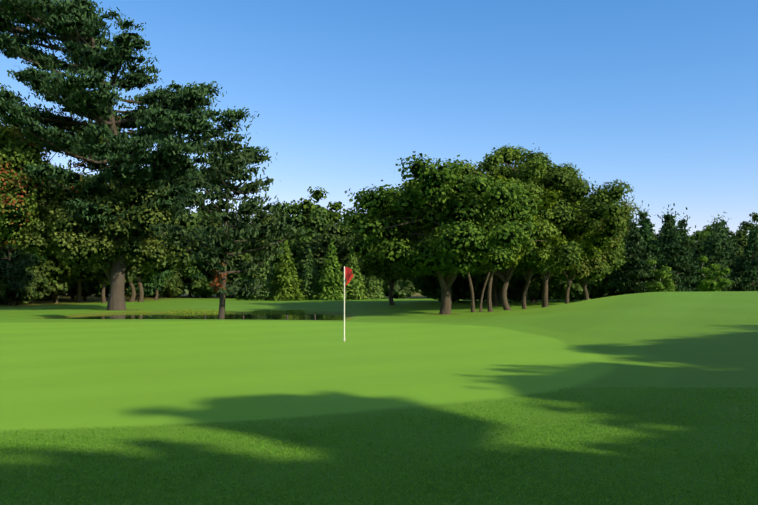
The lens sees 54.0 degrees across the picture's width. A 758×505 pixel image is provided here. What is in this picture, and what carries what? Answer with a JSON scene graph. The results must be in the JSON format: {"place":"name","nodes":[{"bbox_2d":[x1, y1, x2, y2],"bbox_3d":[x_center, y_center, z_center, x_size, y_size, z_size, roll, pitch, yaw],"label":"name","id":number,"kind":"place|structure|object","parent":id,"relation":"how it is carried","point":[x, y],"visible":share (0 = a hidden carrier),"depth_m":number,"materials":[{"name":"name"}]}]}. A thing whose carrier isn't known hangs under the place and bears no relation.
{"place":"outdoors","nodes":[
{"label":"outdoors","id":0,"kind":"place"},
{"bbox_2d":[55,313,345,319],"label":"pond water","id":1,"kind":"structure","parent":0,"point":[282,316],"depth_m":57.77,"materials":[{"name":"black liquid"}]},
{"bbox_2d":[0,286,757,504],"bbox_3d":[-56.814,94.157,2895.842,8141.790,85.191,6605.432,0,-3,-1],"label":"ground","id":2,"kind":"structure","parent":0,"point":[417,351],"depth_m":12.30,"materials":[{"name":"green plant"}]},
{"bbox_2d":[0,278,10,298],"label":"bush","id":3,"kind":"object","parent":2,"relation":"on","point":[4,284],"visible":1,"depth_m":80.64,"materials":[{"name":"green plant"}]},
{"bbox_2d":[0,270,36,302],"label":"bush","id":4,"kind":"object","parent":2,"relation":"on","point":[34,274],"visible":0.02,"depth_m":92.34,"materials":[{"name":"green plant"}]},
{"bbox_2d":[0,262,38,304],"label":"bush","id":5,"kind":"object","parent":2,"relation":"on","point":[29,285],"visible":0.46,"depth_m":88.41,"materials":[{"name":"green plant"}]},
{"bbox_2d":[0,242,42,304],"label":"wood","id":6,"kind":"object","parent":2,"relation":"on","point":[7,257],"visible":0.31,"depth_m":87.64,"materials":[{"name":"green plant"}]},
{"bbox_2d":[0,248,52,303],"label":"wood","id":7,"kind":"object","parent":2,"relation":"on","point":[35,260],"depth_m":93.95,"materials":[{"name":"green plant"}]},
{"bbox_2d":[0,267,56,301],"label":"tree","id":8,"kind":"object","parent":2,"relation":"on","point":[37,292],"depth_m":94.11,"materials":[{"name":"green plant"}]},
{"bbox_2d":[29,261,70,302],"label":"bush","id":9,"kind":"object","parent":2,"relation":"on","point":[61,287],"visible":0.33,"depth_m":95.78,"materials":[{"name":"green plant"}]},
{"bbox_2d":[11,195,91,302],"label":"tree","id":10,"kind":"object","parent":2,"relation":"on","point":[47,270],"visible":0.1,"depth_m":95.69,"materials":[{"name":"green plant"}]},
{"bbox_2d":[23,169,112,302],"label":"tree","id":11,"kind":"object","parent":2,"relation":"on","point":[53,260],"visible":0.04,"depth_m":95.79,"materials":[{"name":"green plant"}]},
{"bbox_2d":[0,118,149,250],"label":"maple","id":12,"kind":"object","parent":2,"relation":"on","point":[19,196],"visible":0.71,"depth_m":62.91,"materials":[{"name":"green plant"}]},
{"bbox_2d":[65,284,86,298],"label":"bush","id":13,"kind":"object","parent":2,"relation":"on","point":[72,295],"depth_m":125.40,"materials":[{"name":"green plant"}]},
{"bbox_2d":[66,275,107,300],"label":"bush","id":14,"kind":"object","parent":2,"relation":"on","point":[91,286],"visible":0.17,"depth_m":115.28,"materials":[{"name":"green plant"}]},
{"bbox_2d":[53,185,135,302],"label":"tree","id":15,"kind":"object","parent":2,"relation":"on","point":[104,281],"visible":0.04,"depth_m":97.78,"materials":[{"name":"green plant"}]},
{"bbox_2d":[88,284,109,296],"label":"edge bush","id":16,"kind":"object","parent":2,"relation":"on","point":[107,291],"visible":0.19,"depth_m":143.90,"materials":[{"name":"green plant"}]},
{"bbox_2d":[11,176,197,281],"bbox_3d":[-24.828,-0.576,70.968,15.742,13.015,17.910,0,-3,-1],"label":"tree","id":17,"kind":"object","parent":2,"relation":"on","point":[85,247],"visible":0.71,"depth_m":64.91,"materials":[{"name":"green plant"}]},
{"bbox_2d":[107,282,134,296],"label":"edge bush","id":18,"kind":"object","parent":2,"relation":"on","point":[125,289],"visible":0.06,"depth_m":143.35,"materials":[{"name":"green plant"}]},
{"bbox_2d":[0,0,268,309],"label":"pine","id":19,"kind":"object","parent":2,"relation":"on","point":[75,27],"visible":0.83,"depth_m":63.60,"materials":[{"name":"green plant"}]},
{"bbox_2d":[125,273,155,300],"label":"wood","id":20,"kind":"object","parent":2,"relation":"on","point":[134,282],"depth_m":116.63,"materials":[{"name":"green plant"}]},
{"bbox_2d":[80,173,202,301],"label":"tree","id":21,"kind":"object","parent":2,"relation":"on","point":[191,219],"visible":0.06,"depth_m":104.34,"materials":[{"name":"green plant"}]},
{"bbox_2d":[124,270,172,296],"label":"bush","id":22,"kind":"object","parent":2,"relation":"on","point":[147,284],"visible":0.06,"depth_m":117.66,"materials":[{"name":"green plant"}]},
{"bbox_2d":[144,286,159,297],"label":"edge bush","id":23,"kind":"object","parent":2,"relation":"on","point":[152,294],"visible":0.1,"depth_m":144.72,"materials":[{"name":"green plant"}]},
{"bbox_2d":[126,184,196,301],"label":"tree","id":24,"kind":"object","parent":2,"relation":"on","point":[177,262],"visible":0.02,"depth_m":104.26,"materials":[{"name":"green plant"}]},
{"bbox_2d":[158,270,186,297],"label":"edge bush","id":25,"kind":"object","parent":2,"relation":"on","point":[175,286],"visible":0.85,"depth_m":143.44,"materials":[{"name":"green plant"}]},
{"bbox_2d":[154,225,200,299],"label":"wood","id":26,"kind":"object","parent":2,"relation":"on","point":[190,269],"depth_m":129.71,"materials":[{"name":"green plant"}]},
{"bbox_2d":[166,240,196,297],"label":"tree","id":27,"kind":"object","parent":2,"relation":"on","point":[181,276],"visible":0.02,"depth_m":146.62,"materials":[{"name":"green plant"}]},
{"bbox_2d":[178,221,215,297],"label":"tree","id":28,"kind":"object","parent":2,"relation":"on","point":[200,274],"visible":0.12,"depth_m":146.59,"materials":[{"name":"green plant"}]},
{"bbox_2d":[187,223,208,281],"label":"tree","id":29,"kind":"object","parent":2,"relation":"on","point":[191,229],"visible":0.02,"depth_m":150.22,"materials":[{"name":"green plant"}]},
{"bbox_2d":[186,275,214,297],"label":"edge bush","id":30,"kind":"object","parent":2,"relation":"on","point":[196,289],"visible":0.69,"depth_m":143.53,"materials":[{"name":"green plant"}]},
{"bbox_2d":[189,204,228,231],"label":"tree","id":31,"kind":"object","parent":2,"relation":"on","point":[201,211],"visible":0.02,"depth_m":174.79,"materials":[{"name":"green plant"}]},
{"bbox_2d":[203,271,228,296],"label":"edge bush","id":32,"kind":"object","parent":2,"relation":"on","point":[207,286],"visible":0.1,"depth_m":142.41,"materials":[{"name":"green plant"}]},
{"bbox_2d":[133,309,316,312],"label":"bank grass","id":33,"kind":"structure","parent":2,"relation":"on","point":[216,311],"depth_m":66.08,"materials":[{"name":"green plant"}]},
{"bbox_2d":[145,123,308,318],"bbox_3d":[-9.005,-1.286,45.322,7.890,13.220,9.043,-1,-3,24],"label":"tree","id":34,"kind":"object","parent":2,"relation":"on","point":[227,238],"visible":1,"depth_m":44.39,"materials":[{"name":"green plant"}]},
{"bbox_2d":[209,260,230,291],"bbox_3d":[-9.584,1.414,44.897,1.277,1.969,1.247,0,-3,-1],"label":"creeper vine","id":35,"kind":"object","parent":34,"relation":"attached to","point":[217,284],"visible":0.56,"depth_m":44.67,"materials":[{"name":"red plant"}]},
{"bbox_2d":[196,209,280,281],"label":"tree","id":36,"kind":"object","parent":2,"relation":"on","point":[230,277],"visible":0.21,"depth_m":144.30,"materials":[{"name":"green plant"}]},
{"bbox_2d":[234,253,254,299],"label":"spruce","id":37,"kind":"object","parent":2,"relation":"on","point":[245,276],"visible":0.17,"depth_m":125.82,"materials":[{"name":"green plant"}]},
{"bbox_2d":[250,252,278,299],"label":"spruce","id":38,"kind":"object","parent":2,"relation":"on","point":[266,270],"visible":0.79,"depth_m":122.50,"materials":[{"name":"green plant"}]},
{"bbox_2d":[256,222,312,278],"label":"tree","id":39,"kind":"object","parent":2,"relation":"on","point":[294,250],"visible":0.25,"depth_m":145.04,"materials":[{"name":"green plant"}]},
{"bbox_2d":[269,200,299,215],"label":"tree","id":40,"kind":"object","parent":2,"relation":"on","point":[291,210],"depth_m":168.36,"materials":[{"name":"green plant"}]},
{"bbox_2d":[269,240,307,300],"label":"spruce","id":41,"kind":"object","parent":2,"relation":"on","point":[286,281],"visible":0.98,"depth_m":120.64,"materials":[{"name":"green plant"}]},
{"bbox_2d":[253,200,332,263],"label":"tree","id":42,"kind":"object","parent":2,"relation":"on","point":[316,219],"visible":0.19,"depth_m":151.60,"materials":[{"name":"green plant"}]},
{"bbox_2d":[292,208,323,253],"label":"tree","id":43,"kind":"object","parent":2,"relation":"on","point":[298,226],"depth_m":159.21,"materials":[{"name":"green plant"}]},
{"bbox_2d":[297,248,321,299],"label":"spruce","id":44,"kind":"object","parent":2,"relation":"on","point":[308,286],"visible":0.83,"depth_m":123.77,"materials":[{"name":"green plant"}]},
{"bbox_2d":[296,222,344,279],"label":"tree","id":45,"kind":"object","parent":2,"relation":"on","point":[318,244],"visible":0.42,"depth_m":142.76,"materials":[{"name":"green plant"}]},
{"bbox_2d":[292,186,350,236],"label":"tree","id":46,"kind":"object","parent":2,"relation":"on","point":[306,205],"visible":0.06,"depth_m":153.30,"materials":[{"name":"green plant"}]},
{"bbox_2d":[313,238,351,299],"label":"spruce","id":47,"kind":"object","parent":2,"relation":"on","point":[331,279],"visible":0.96,"depth_m":121.70,"materials":[{"name":"green plant"}]},
{"bbox_2d":[343,266,353,341],"bbox_3d":[-0.879,1.515,21.073,0.329,2.260,0.115,-1,-3,23],"label":"flagstick","id":48,"kind":"object","parent":2,"relation":"on","point":[348,275],"visible":0.96,"depth_m":21.10,"materials":[{"name":"white"}]},
{"bbox_2d":[337,221,359,254],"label":"tree","id":49,"kind":"object","parent":2,"relation":"on","point":[349,229],"visible":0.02,"depth_m":152.33,"materials":[{"name":"green plant"}]},
{"bbox_2d":[337,232,364,298],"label":"tree","id":50,"kind":"object","parent":2,"relation":"on","point":[344,249],"visible":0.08,"depth_m":141.20,"materials":[{"name":"green plant"}]},
{"bbox_2d":[341,246,367,299],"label":"spruce","id":51,"kind":"object","parent":2,"relation":"on","point":[354,288],"visible":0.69,"depth_m":122.75,"materials":[{"name":"green plant"}]},
{"bbox_2d":[358,272,386,298],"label":"bush","id":52,"kind":"object","parent":2,"relation":"on","point":[373,286],"visible":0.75,"depth_m":125.69,"materials":[{"name":"green plant"}]},
{"bbox_2d":[379,279,388,298],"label":"edge bush","id":53,"kind":"object","parent":2,"relation":"on","point":[384,291],"visible":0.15,"depth_m":140.41,"materials":[{"name":"green plant"}]},
{"bbox_2d":[349,209,426,304],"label":"grove tree","id":54,"kind":"object","parent":2,"relation":"on","point":[373,266],"visible":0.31,"depth_m":83.43,"materials":[{"name":"green plant"}]},
{"bbox_2d":[384,278,420,298],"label":"edge bush","id":55,"kind":"object","parent":2,"relation":"on","point":[404,289],"visible":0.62,"depth_m":138.40,"materials":[{"name":"green plant"}]},
{"bbox_2d":[399,172,474,311],"bbox_3d":[5.571,-0.540,61.659,9.246,12.223,14.148,-1,-3,28],"label":"grove tree","id":56,"kind":"object","parent":2,"relation":"on","point":[425,232],"visible":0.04,"depth_m":57.02,"materials":[{"name":"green plant"}]},
{"bbox_2d":[381,171,496,304],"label":"grove tree","id":57,"kind":"object","parent":2,"relation":"on","point":[450,289],"depth_m":73.71,"materials":[{"name":"green plant"}]},
{"bbox_2d":[339,151,542,313],"bbox_3d":[5.684,-0.550,57.290,14.471,11.813,19.655,-1,-3,26],"label":"grove tree","id":58,"kind":"object","parent":2,"relation":"on","point":[487,222],"visible":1,"depth_m":53.13,"materials":[{"name":"green plant"}]},
{"bbox_2d":[417,269,465,280],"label":"grove tree","id":59,"kind":"object","parent":2,"relation":"on","point":[458,275],"depth_m":94.73,"materials":[{"name":"green plant"}]},
{"bbox_2d":[452,275,470,301],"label":"bush","id":60,"kind":"object","parent":2,"relation":"on","point":[455,283],"visible":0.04,"depth_m":96.68,"materials":[{"name":"green plant"}]},
{"bbox_2d":[459,274,515,300],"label":"grove bush","id":61,"kind":"object","parent":2,"relation":"on","point":[478,285],"visible":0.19,"depth_m":93.83,"materials":[{"name":"green plant"}]},
{"bbox_2d":[447,146,560,309],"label":"grove tree","id":62,"kind":"object","parent":2,"relation":"on","point":[546,230],"visible":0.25,"depth_m":66.37,"materials":[{"name":"green plant"}]},
{"bbox_2d":[479,177,538,311],"bbox_3d":[9.501,-0.526,64.229,10.247,12.452,7.347,0,-3,-5],"label":"grove tree","id":63,"kind":"object","parent":2,"relation":"on","point":[529,187],"visible":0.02,"depth_m":63.65,"materials":[{"name":"green plant"}]},
{"bbox_2d":[460,161,571,305],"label":"grove tree","id":64,"kind":"object","parent":2,"relation":"on","point":[494,292],"visible":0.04,"depth_m":83.87,"materials":[{"name":"green plant"}]},
{"bbox_2d":[496,276,539,302],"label":"grove bush","id":65,"kind":"object","parent":2,"relation":"on","point":[517,289],"visible":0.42,"depth_m":94.71,"materials":[{"name":"green plant"}]},
{"bbox_2d":[494,143,550,303],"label":"grove tree","id":66,"kind":"object","parent":2,"relation":"on","point":[514,275],"visible":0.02,"depth_m":93.24,"materials":[{"name":"green plant"}]},
{"bbox_2d":[480,172,566,311],"bbox_3d":[10.621,-0.534,65.775,10.267,12.504,9.649,1,-3,-11],"label":"grove tree","id":67,"kind":"object","parent":2,"relation":"on","point":[549,197],"visible":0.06,"depth_m":63.93,"materials":[{"name":"green plant"}]},
{"bbox_2d":[498,271,552,302],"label":"grove tree","id":68,"kind":"object","parent":2,"relation":"on","point":[536,275],"depth_m":95.64,"materials":[{"name":"green plant"}]},
{"bbox_2d":[508,275,542,301],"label":"bush","id":69,"kind":"object","parent":2,"relation":"on","point":[540,286],"visible":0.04,"depth_m":96.43,"materials":[{"name":"green plant"}]},
{"bbox_2d":[528,278,554,299],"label":"bush","id":70,"kind":"object","parent":2,"relation":"on","point":[538,295],"visible":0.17,"depth_m":98.07,"materials":[{"name":"green plant"}]},
{"bbox_2d":[489,143,635,308],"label":"grove tree","id":71,"kind":"object","parent":2,"relation":"on","point":[567,181],"visible":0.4,"depth_m":69.49,"materials":[{"name":"green plant"}]},
{"bbox_2d":[556,282,583,301],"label":"bush","id":72,"kind":"object","parent":2,"relation":"on","point":[580,297],"visible":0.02,"depth_m":98.99,"materials":[{"name":"green plant"}]},
{"bbox_2d":[548,274,594,301],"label":"grove bush","id":73,"kind":"object","parent":2,"relation":"on","point":[576,292],"visible":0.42,"depth_m":96.05,"materials":[{"name":"green plant"}]},
{"bbox_2d":[538,183,611,307],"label":"grove tree","id":74,"kind":"object","parent":2,"relation":"on","point":[581,236],"visible":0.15,"depth_m":74.62,"materials":[{"name":"green plant"}]},
{"bbox_2d":[552,204,628,299],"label":"grove tree","id":75,"kind":"object","parent":2,"relation":"on","point":[614,257],"visible":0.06,"depth_m":86.24,"materials":[{"name":"green plant"}]},
{"bbox_2d":[538,196,643,303],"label":"grove tree","id":76,"kind":"object","parent":2,"relation":"on","point":[589,265],"visible":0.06,"depth_m":81.37,"materials":[{"name":"green plant"}]},
{"bbox_2d":[580,261,618,300],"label":"grove bush","id":77,"kind":"object","parent":2,"relation":"on","point":[599,287],"visible":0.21,"depth_m":100.54,"materials":[{"name":"green plant"}]},
{"bbox_2d":[595,290,615,298],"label":"bush","id":78,"kind":"object","parent":2,"relation":"on","point":[605,295],"depth_m":104.70,"materials":[{"name":"green plant"}]},
{"bbox_2d":[607,198,630,295],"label":"pine","id":79,"kind":"object","parent":2,"relation":"on","point":[619,292],"visible":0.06,"depth_m":105.19,"materials":[{"name":"green plant"}]},
{"bbox_2d":[623,215,635,247],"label":"pine","id":80,"kind":"object","parent":2,"relation":"on","point":[629,226],"visible":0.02,"depth_m":114.33,"materials":[{"name":"green plant"}]},
{"bbox_2d":[604,216,661,294],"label":"pine","id":81,"kind":"object","parent":2,"relation":"on","point":[630,284],"visible":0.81,"depth_m":93.91,"materials":[{"name":"green plant"}]},
{"bbox_2d":[609,201,666,281],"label":"pine","id":82,"kind":"object","parent":2,"relation":"on","point":[645,230],"visible":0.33,"depth_m":98.29,"materials":[{"name":"green plant"}]},
{"bbox_2d":[643,259,677,291],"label":"bush","id":83,"kind":"object","parent":2,"relation":"on","point":[666,282],"visible":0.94,"depth_m":79.81,"materials":[{"name":"green plant"}]},
{"bbox_2d":[655,203,678,255],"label":"pine","id":84,"kind":"object","parent":2,"relation":"on","point":[662,229],"visible":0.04,"depth_m":117.05,"materials":[{"name":"green plant"}]},
{"bbox_2d":[653,224,702,291],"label":"pine","id":85,"kind":"object","parent":2,"relation":"on","point":[675,260],"visible":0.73,"depth_m":95.23,"materials":[{"name":"green plant"}]},
{"bbox_2d":[654,204,701,266],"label":"pine","id":86,"kind":"object","parent":2,"relation":"on","point":[665,235],"visible":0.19,"depth_m":108.91,"materials":[{"name":"green plant"}]},
{"bbox_2d":[659,207,708,291],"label":"pine","id":87,"kind":"object","parent":2,"relation":"on","point":[684,239],"visible":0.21,"depth_m":100.34,"materials":[{"name":"green plant"}]},
{"bbox_2d":[690,241,702,258],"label":"tree","id":88,"kind":"object","parent":2,"relation":"on","point":[695,249],"visible":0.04,"depth_m":153.53,"materials":[{"name":"green plant"}]},
{"bbox_2d":[687,224,711,242],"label":"hill tree","id":89,"kind":"object","parent":2,"relation":"on","point":[700,235],"visible":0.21,"depth_m":439.85,"materials":[{"name":"green plant"}]},
{"bbox_2d":[695,256,732,291],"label":"bush","id":90,"kind":"object","parent":2,"relation":"on","point":[715,281],"visible":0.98,"depth_m":87.96,"materials":[{"name":"green plant"}]},
{"bbox_2d":[696,226,733,242],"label":"hill tree","id":91,"kind":"object","parent":2,"relation":"on","point":[729,233],"visible":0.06,"depth_m":555.51,"materials":[{"name":"green plant"}]},
{"bbox_2d":[698,243,733,264],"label":"tree","id":92,"kind":"object","parent":2,"relation":"on","point":[701,249],"visible":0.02,"depth_m":146.56,"materials":[{"name":"green plant"}]},
{"bbox_2d":[693,225,739,291],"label":"pine","id":93,"kind":"object","parent":2,"relation":"on","point":[714,256],"visible":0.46,"depth_m":97.56,"materials":[{"name":"green plant"}]},
{"bbox_2d":[693,214,742,290],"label":"pine","id":94,"kind":"object","parent":2,"relation":"on","point":[713,224],"visible":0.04,"depth_m":111.23,"materials":[{"name":"green plant"}]},
{"bbox_2d":[700,212,739,283],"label":"pine","id":95,"kind":"object","parent":2,"relation":"on","point":[727,237],"visible":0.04,"depth_m":118.89,"materials":[{"name":"green plant"}]},
{"bbox_2d":[695,230,746,256],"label":"tree","id":96,"kind":"object","parent":2,"relation":"on","point":[740,239],"visible":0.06,"depth_m":146.88,"materials":[{"name":"green plant"}]},
{"bbox_2d":[697,216,745,290],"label":"pine","id":97,"kind":"object","parent":2,"relation":"on","point":[725,244],"visible":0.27,"depth_m":102.47,"materials":[{"name":"green plant"}]},
{"bbox_2d":[701,239,745,254],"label":"tree","id":98,"kind":"object","parent":2,"relation":"on","point":[741,250],"depth_m":164.17,"materials":[{"name":"green plant"}]},
{"bbox_2d":[706,229,748,240],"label":"hill tree","id":99,"kind":"object","parent":2,"relation":"on","point":[734,237],"visible":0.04,"depth_m":427.21,"materials":[{"name":"green plant"}]},
{"bbox_2d":[731,219,757,290],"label":"pine","id":100,"kind":"object","parent":2,"relation":"on","point":[748,278],"visible":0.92,"depth_m":99.81,"materials":[{"name":"green plant"}]},
{"bbox_2d":[735,217,757,286],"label":"pine","id":101,"kind":"object","parent":2,"relation":"on","point":[755,227],"visible":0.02,"depth_m":104.97,"materials":[{"name":"green plant"}]},
{"bbox_2d":[738,212,757,237],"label":"hill tree","id":102,"kind":"object","parent":2,"relation":"on","point":[745,224],"visible":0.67,"depth_m":374.73,"materials":[{"name":"green plant"}]},
{"bbox_2d":[0,387,757,504],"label":"fringe grass","id":103,"kind":"structure","parent":0,"point":[739,473],"depth_m":6.41,"materials":[{"name":"green plant"}]},
{"bbox_2d":[0,0,757,241],"label":"sky","id":104,"kind":"structure","parent":0,"point":[657,97],"materials":[{"name":"blue"}]}
]}

